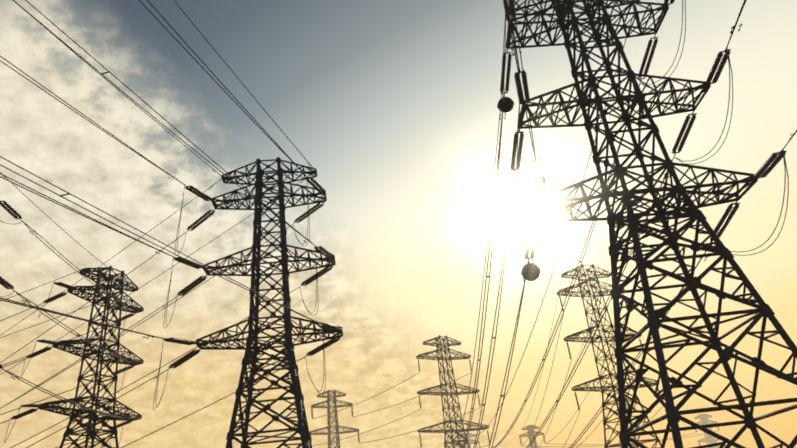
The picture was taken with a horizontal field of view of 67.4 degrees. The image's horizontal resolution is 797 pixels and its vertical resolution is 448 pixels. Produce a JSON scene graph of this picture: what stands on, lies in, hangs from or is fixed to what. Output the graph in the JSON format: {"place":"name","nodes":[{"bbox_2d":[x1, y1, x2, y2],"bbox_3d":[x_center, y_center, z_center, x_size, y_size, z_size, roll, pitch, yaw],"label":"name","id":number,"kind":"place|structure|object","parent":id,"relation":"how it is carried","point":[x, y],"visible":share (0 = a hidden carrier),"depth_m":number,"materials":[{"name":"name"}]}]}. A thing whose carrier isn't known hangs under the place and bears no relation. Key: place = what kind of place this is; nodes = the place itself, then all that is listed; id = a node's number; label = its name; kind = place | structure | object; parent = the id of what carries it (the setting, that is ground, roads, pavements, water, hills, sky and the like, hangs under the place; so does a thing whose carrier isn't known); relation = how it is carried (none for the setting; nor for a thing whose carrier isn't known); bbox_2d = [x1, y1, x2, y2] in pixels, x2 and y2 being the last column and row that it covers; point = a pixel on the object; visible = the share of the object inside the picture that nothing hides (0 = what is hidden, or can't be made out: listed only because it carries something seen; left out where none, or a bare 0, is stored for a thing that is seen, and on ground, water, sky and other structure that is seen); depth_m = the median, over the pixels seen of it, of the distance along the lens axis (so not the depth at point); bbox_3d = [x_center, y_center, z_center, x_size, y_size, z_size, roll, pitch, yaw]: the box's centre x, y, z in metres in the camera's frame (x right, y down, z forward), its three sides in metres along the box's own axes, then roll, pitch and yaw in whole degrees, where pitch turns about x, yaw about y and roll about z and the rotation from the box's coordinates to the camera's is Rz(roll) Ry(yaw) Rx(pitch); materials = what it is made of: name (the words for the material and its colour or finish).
{"place":"outdoors","nodes":[
{"label":"outdoors","id":0,"kind":"place"},
{"bbox_2d":[0,0,796,447],"label":"sky","id":1,"kind":"structure","parent":0,"point":[392,104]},
{"bbox_3d":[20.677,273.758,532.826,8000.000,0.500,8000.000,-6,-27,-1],"label":"ground","id":2,"kind":"structure","parent":0,"visible":0},
{"bbox_2d":[0,200,21,371],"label":"pylon edge","id":3,"kind":"object","parent":2,"relation":"on","point":[3,281],"visible":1,"depth_m":53.90,"materials":[{"name":"metal"}]},
{"bbox_2d":[4,266,143,447],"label":"pylon","id":4,"kind":"object","parent":2,"relation":"on","point":[90,428],"visible":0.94,"depth_m":72.82,"materials":[{"name":"metal"}]},
{"bbox_2d":[0,0,796,447],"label":"conductors","id":5,"kind":"object","parent":4,"relation":"attached to","point":[494,194],"visible":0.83,"depth_m":57.11,"materials":[{"name":"metal"}]},
{"bbox_2d":[153,157,342,447],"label":"pylon","id":6,"kind":"object","parent":2,"relation":"on","point":[252,360],"visible":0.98,"depth_m":53.51,"materials":[{"name":"metal"}]},
{"bbox_2d":[309,390,359,447],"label":"pylon","id":7,"kind":"object","parent":2,"relation":"on","point":[334,401],"visible":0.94,"depth_m":145.47,"materials":[{"name":"metal"}]},
{"bbox_2d":[416,335,489,447],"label":"pylon","id":8,"kind":"object","parent":2,"relation":"on","point":[446,392],"visible":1,"depth_m":116.97,"materials":[{"name":"metal"}]},
{"bbox_2d":[454,433,479,447],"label":"pylon","id":9,"kind":"object","parent":2,"relation":"on","point":[471,440],"visible":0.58,"depth_m":255.75,"materials":[{"name":"metal"}]},
{"bbox_2d":[519,425,545,447],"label":"pylon","id":10,"kind":"object","parent":2,"relation":"on","point":[529,428],"visible":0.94,"depth_m":228.90,"materials":[{"name":"metal"}]},
{"bbox_2d":[556,264,660,447],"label":"pylon","id":11,"kind":"object","parent":2,"relation":"on","point":[603,389],"visible":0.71,"depth_m":90.68,"materials":[{"name":"metal"}]},
{"bbox_2d":[497,0,796,447],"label":"pylon","id":12,"kind":"object","parent":2,"relation":"on","point":[693,213],"visible":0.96,"depth_m":35.03,"materials":[{"name":"metal"}]},
{"bbox_2d":[694,414,725,447],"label":"pylon","id":13,"kind":"object","parent":2,"relation":"on","point":[701,417],"visible":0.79,"depth_m":288.27,"materials":[{"name":"metal"}]}
]}

